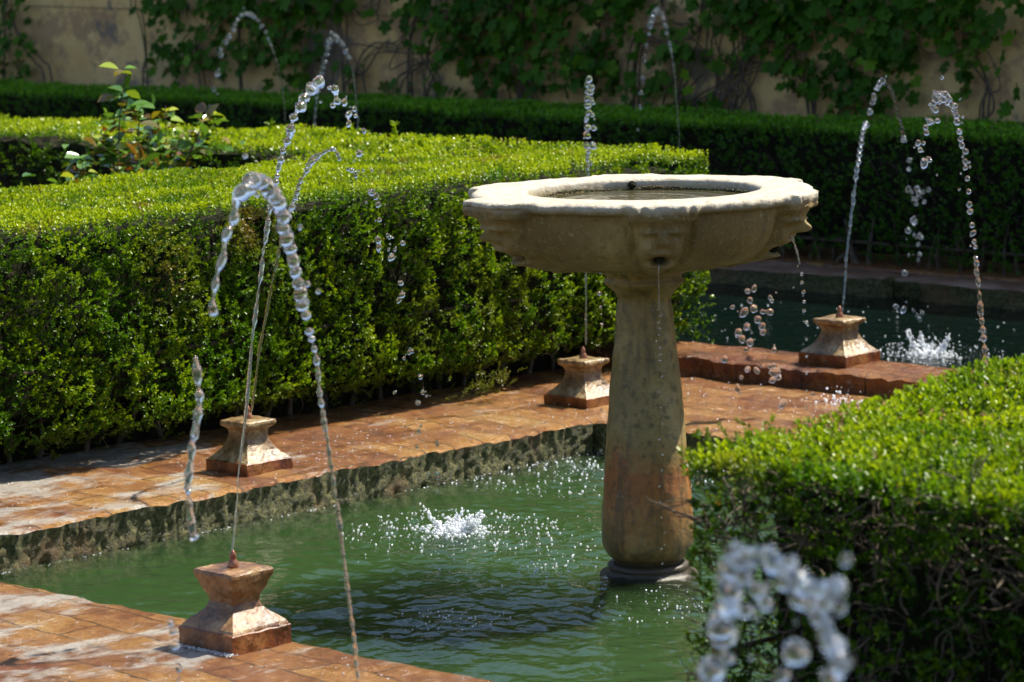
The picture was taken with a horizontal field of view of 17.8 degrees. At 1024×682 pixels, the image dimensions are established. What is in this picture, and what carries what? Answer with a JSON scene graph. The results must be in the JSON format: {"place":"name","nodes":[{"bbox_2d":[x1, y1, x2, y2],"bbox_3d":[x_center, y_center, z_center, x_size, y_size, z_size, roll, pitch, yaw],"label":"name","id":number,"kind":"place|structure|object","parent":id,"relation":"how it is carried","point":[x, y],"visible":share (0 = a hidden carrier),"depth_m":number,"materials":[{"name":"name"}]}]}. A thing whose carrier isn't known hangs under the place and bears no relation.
{"place":"outdoors","nodes":[
{"label":"outdoors","id":0,"kind":"place"},
{"bbox_2d":[208,7,285,121],"bbox_3d":[-1.542,-1.590,18.965,0.058,0.686,0.609,6,10,42],"label":"water jet","id":1,"kind":"object","parent":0,"point":[225,42],"visible":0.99,"depth_m":18.91,"materials":[{"name":"white"}]},
{"bbox_2d":[167,153,359,681],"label":"water jet","id":2,"kind":"object","parent":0,"point":[252,183],"visible":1,"depth_m":6.51,"materials":[{"name":"white"}]},
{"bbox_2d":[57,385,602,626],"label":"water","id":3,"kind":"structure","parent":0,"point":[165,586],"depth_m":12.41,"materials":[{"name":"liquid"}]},
{"bbox_2d":[22,62,244,200],"bbox_3d":[-1.552,-0.564,13.909,0.713,1.247,1.477,6,10,42],"label":"rose bush","id":4,"kind":"object","parent":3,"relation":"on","point":[152,135],"visible":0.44,"depth_m":13.79,"materials":[{"name":"green plant"}]},
{"bbox_2d":[0,107,497,205],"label":"boxwood hedge","id":5,"kind":"object","parent":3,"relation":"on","point":[36,148],"visible":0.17,"depth_m":14.81,"materials":[{"name":"green plant"}]},
{"bbox_2d":[0,136,715,464],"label":"boxwood hedge","id":6,"kind":"object","parent":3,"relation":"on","point":[111,328],"visible":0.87,"depth_m":11.79,"materials":[{"name":"green plant"}]},
{"bbox_2d":[312,31,358,129],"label":"water jet","id":7,"kind":"object","parent":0,"point":[334,36],"visible":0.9,"depth_m":18.61,"materials":[{"name":"white"}]},
{"bbox_2d":[1,453,778,681],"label":"pool water","id":8,"kind":"structure","parent":0,"point":[550,631],"depth_m":11.01,"materials":[{"name":"green liquid"}]},
{"bbox_2d":[342,503,563,553],"bbox_3d":[-0.191,0.566,10.445,0.710,0.110,0.707,6,10,42],"label":"water splash","id":9,"kind":"object","parent":8,"relation":"on","point":[460,527],"visible":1,"depth_m":10.43,"materials":[{"name":"white liquid"}]},
{"bbox_2d":[395,608,510,633],"bbox_3d":[-0.181,0.771,9.172,0.319,0.033,0.333,6,10,42],"label":"water splash","id":10,"kind":"object","parent":8,"relation":"on","point":[450,620],"visible":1,"depth_m":9.16,"materials":[{"name":"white liquid"}]},
{"bbox_2d":[358,516,710,586],"bbox_3d":[0.066,0.625,10.170,1.112,0.048,1.135,6,10,42],"label":"water splash","id":11,"kind":"object","parent":8,"relation":"on","point":[572,556],"visible":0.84,"depth_m":10.15,"materials":[{"name":"white liquid"}]},
{"bbox_2d":[517,563,570,575],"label":"water splash","id":12,"kind":"object","parent":8,"relation":"on","point":[537,569],"visible":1,"depth_m":9.84,"materials":[{"name":"white liquid"}]},
{"bbox_2d":[451,453,734,496],"bbox_3d":[0.260,0.442,11.558,1.060,0.038,1.054,6,10,42],"label":"water splash","id":13,"kind":"object","parent":8,"relation":"on","point":[589,464],"visible":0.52,"depth_m":11.45,"materials":[{"name":"white liquid"}]},
{"bbox_2d":[583,75,604,451],"bbox_3d":[0.300,-0.299,11.920,0.041,1.323,0.648,-1,8,-2],"label":"water jet","id":14,"kind":"object","parent":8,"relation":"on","point":[588,112],"visible":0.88,"depth_m":12.14,"materials":[{"name":"white"}]},
{"bbox_2d":[462,173,818,681],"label":"stone fountain","id":15,"kind":"object","parent":8,"relation":"on","point":[624,246],"visible":0.98,"depth_m":9.63,"materials":[{"name":"stone"}]},
{"bbox_2d":[546,189,741,199],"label":"basin water","id":16,"kind":"structure","parent":15,"relation":"in","point":[655,194],"depth_m":9.81,"materials":[{"name":"grey liquid"}]},
{"bbox_2d":[652,261,670,594],"bbox_3d":[0.424,0.249,9.302,0.058,0.963,0.039,6,10,42],"label":"water jet","id":17,"kind":"object","parent":15,"relation":"attached to","point":[659,328],"visible":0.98,"depth_m":9.26,"materials":[{"name":"white"}]},
{"bbox_2d":[791,235,807,423],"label":"water jet","id":18,"kind":"object","parent":15,"relation":"attached to","point":[802,292],"visible":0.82,"depth_m":9.46,"materials":[{"name":"white"}]},
{"bbox_2d":[597,586,744,623],"bbox_3d":[0.520,0.746,9.320,0.582,0.023,0.580,6,10,42],"label":"water splash","id":19,"kind":"object","parent":8,"relation":"on","point":[665,604],"visible":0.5,"depth_m":9.29,"materials":[{"name":"white liquid"}]},
{"bbox_2d":[0,367,1023,681],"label":"paving","id":20,"kind":"structure","parent":0,"point":[42,625],"depth_m":10.84,"materials":[{"name":"brick"}]},
{"bbox_2d":[178,550,290,656],"bbox_3d":[-0.713,0.660,8.401,0.211,0.252,0.210,6,10,42],"label":"fountain pedestal","id":21,"kind":"object","parent":20,"relation":"on","point":[235,616],"visible":1,"depth_m":8.35,"materials":[{"name":"stone"}]},
{"bbox_2d":[231,75,405,551],"bbox_3d":[-0.511,-0.084,8.546,0.053,1.217,0.658,6,10,42],"label":"water jet","id":22,"kind":"object","parent":21,"relation":"on","point":[315,85],"visible":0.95,"depth_m":8.40,"materials":[{"name":"white"}]},
{"bbox_2d":[206,406,292,476],"bbox_3d":[-0.881,0.329,10.955,0.209,0.229,0.209,6,10,42],"label":"fountain pedestal","id":23,"kind":"object","parent":20,"relation":"on","point":[262,454],"visible":0.94,"depth_m":10.91,"materials":[{"name":"stone"}]},
{"bbox_2d":[251,146,439,492],"bbox_3d":[-0.555,-0.088,10.596,0.864,1.082,0.050,6,10,42],"label":"water jet","id":24,"kind":"object","parent":23,"relation":"attached to","point":[313,159],"visible":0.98,"depth_m":10.57,"materials":[{"name":"white"}]},
{"bbox_2d":[2,455,579,657],"bbox_3d":[-0.877,0.586,10.251,1.398,0.123,3.827,1,8,15],"label":"waterline froth","id":25,"kind":"object","parent":20,"relation":"on","point":[194,648],"visible":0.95,"depth_m":8.36,"materials":[{"name":"white liquid"}]},
{"bbox_2d":[6,384,883,681],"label":"spray drops","id":26,"kind":"object","parent":20,"relation":"on","point":[326,458],"visible":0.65,"depth_m":11.17,"materials":[{"name":"white"}]},
{"bbox_2d":[544,346,609,408],"bbox_3d":[0.267,0.134,12.275,0.215,0.229,0.216,6,10,42],"label":"fountain pedestal","id":27,"kind":"object","parent":20,"relation":"on","point":[580,386],"visible":0.94,"depth_m":12.22,"materials":[{"name":"stone"}]},
{"bbox_2d":[534,378,889,439],"bbox_3d":[1.046,0.241,11.911,1.801,0.062,1.835,6,10,42],"label":"water splash","id":28,"kind":"object","parent":20,"relation":"on","point":[731,411],"visible":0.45,"depth_m":11.95,"materials":[{"name":"white liquid"}]},
{"bbox_2d":[721,284,814,413],"bbox_3d":[0.928,0.030,11.879,0.338,0.475,0.050,-1,8,-3],"label":"water jet","id":29,"kind":"object","parent":20,"relation":"on","point":[774,372],"visible":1,"depth_m":11.87,"materials":[{"name":"white"}]},
{"bbox_2d":[643,354,1023,681],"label":"boxwood hedge","id":30,"kind":"object","parent":20,"relation":"on","point":[919,524],"visible":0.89,"depth_m":6.37,"materials":[{"name":"green plant"}]},
{"bbox_2d":[814,386,862,405],"bbox_3d":[1.216,0.199,12.207,0.180,0.071,0.184,6,10,42],"label":"water splash","id":31,"kind":"object","parent":20,"relation":"on","point":[833,398],"visible":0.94,"depth_m":12.20,"materials":[{"name":"white liquid"}]},
{"bbox_2d":[603,548,610,557],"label":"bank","id":32,"kind":"structure","parent":0,"point":[605,554],"depth_m":13.58,"materials":[{"name":"green liquid"}]},
{"bbox_2d":[636,7,679,150],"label":"water jet","id":33,"kind":"object","parent":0,"point":[656,10],"visible":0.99,"depth_m":17.03,"materials":[{"name":"white"}]},
{"bbox_2d":[696,541,853,681],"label":"water jet","id":34,"kind":"object","parent":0,"point":[739,561],"visible":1,"depth_m":3.81,"materials":[{"name":"white"}]},
{"bbox_2d":[583,281,1023,515],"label":"canal water","id":35,"kind":"structure","parent":0,"point":[787,329],"depth_m":15.38,"materials":[{"name":"green liquid"}]},
{"bbox_2d":[579,341,1018,409],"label":"canal kerb","id":36,"kind":"structure","parent":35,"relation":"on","point":[872,379],"depth_m":12.65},
{"bbox_2d":[799,306,879,367],"bbox_3d":[1.271,-0.023,12.711,0.233,0.229,0.232,6,10,42],"label":"fountain pedestal","id":37,"kind":"object","parent":36,"relation":"on","point":[839,342],"visible":1,"depth_m":12.66,"materials":[{"name":"stone"}]},
{"bbox_2d":[842,75,930,347],"bbox_3d":[1.536,-0.513,13.436,0.049,1.167,1.594,2,8,19],"label":"water jet","id":38,"kind":"object","parent":37,"relation":"attached to","point":[917,189],"visible":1,"depth_m":13.44,"materials":[{"name":"white"}]},
{"bbox_2d":[692,305,1023,363],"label":"water splash","id":39,"kind":"object","parent":35,"relation":"on","point":[885,335],"visible":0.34,"depth_m":14.61,"materials":[{"name":"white liquid"}]},
{"bbox_2d":[878,329,1002,365],"bbox_3d":[1.808,0.011,14.268,0.659,0.135,0.648,6,10,42],"label":"water splash","id":40,"kind":"object","parent":35,"relation":"on","point":[929,352],"visible":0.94,"depth_m":14.25,"materials":[{"name":"white liquid"}]},
{"bbox_2d":[684,244,1023,584],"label":"path","id":41,"kind":"structure","parent":0,"point":[888,263],"depth_m":17.02,"materials":[{"name":"brick"}]},
{"bbox_2d":[0,77,1023,275],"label":"boxwood hedge","id":42,"kind":"object","parent":41,"relation":"on","point":[820,156],"visible":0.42,"depth_m":17.21,"materials":[{"name":"green plant"}]},
{"bbox_2d":[0,0,1023,129],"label":"garden wall","id":43,"kind":"structure","parent":41,"relation":"on","point":[77,46],"depth_m":20.65,"materials":[{"name":"paint"}]},
{"bbox_2d":[0,0,52,82],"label":"climbing vine","id":44,"kind":"object","parent":43,"relation":"attached to","point":[5,44],"visible":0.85,"depth_m":23.16,"materials":[{"name":"green plant"}]},
{"bbox_2d":[9,5,401,16],"bbox_3d":[-2.122,-2.220,22.009,4.100,0.032,0.015,6,10,42],"label":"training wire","id":45,"kind":"object","parent":43,"relation":"attached to","point":[176,10],"visible":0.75,"depth_m":22.60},
{"bbox_2d":[129,0,357,92],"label":"climbing vine","id":46,"kind":"object","parent":43,"relation":"attached to","point":[275,10],"visible":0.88,"depth_m":21.52,"materials":[{"name":"green plant"}]},
{"bbox_2d":[330,0,705,110],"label":"climbing vine","id":47,"kind":"object","parent":43,"relation":"attached to","point":[462,12],"visible":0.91,"depth_m":19.95,"materials":[{"name":"green plant"}]},
{"bbox_2d":[619,0,1023,120],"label":"climbing vine","id":48,"kind":"object","parent":43,"relation":"attached to","point":[878,43],"visible":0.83,"depth_m":18.33,"materials":[{"name":"green plant"}]},
{"bbox_2d":[681,262,1023,309],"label":"kerb","id":49,"kind":"structure","parent":41,"relation":"on","point":[1009,295],"depth_m":16.42,"materials":[{"name":"grey stone"}]},
{"bbox_2d":[913,76,988,381],"bbox_3d":[1.437,-0.350,10.654,0.070,1.028,0.417,6,10,42],"label":"water jet","id":50,"kind":"object","parent":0,"point":[946,99],"visible":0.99,"depth_m":10.65,"materials":[{"name":"white"}]}
]}

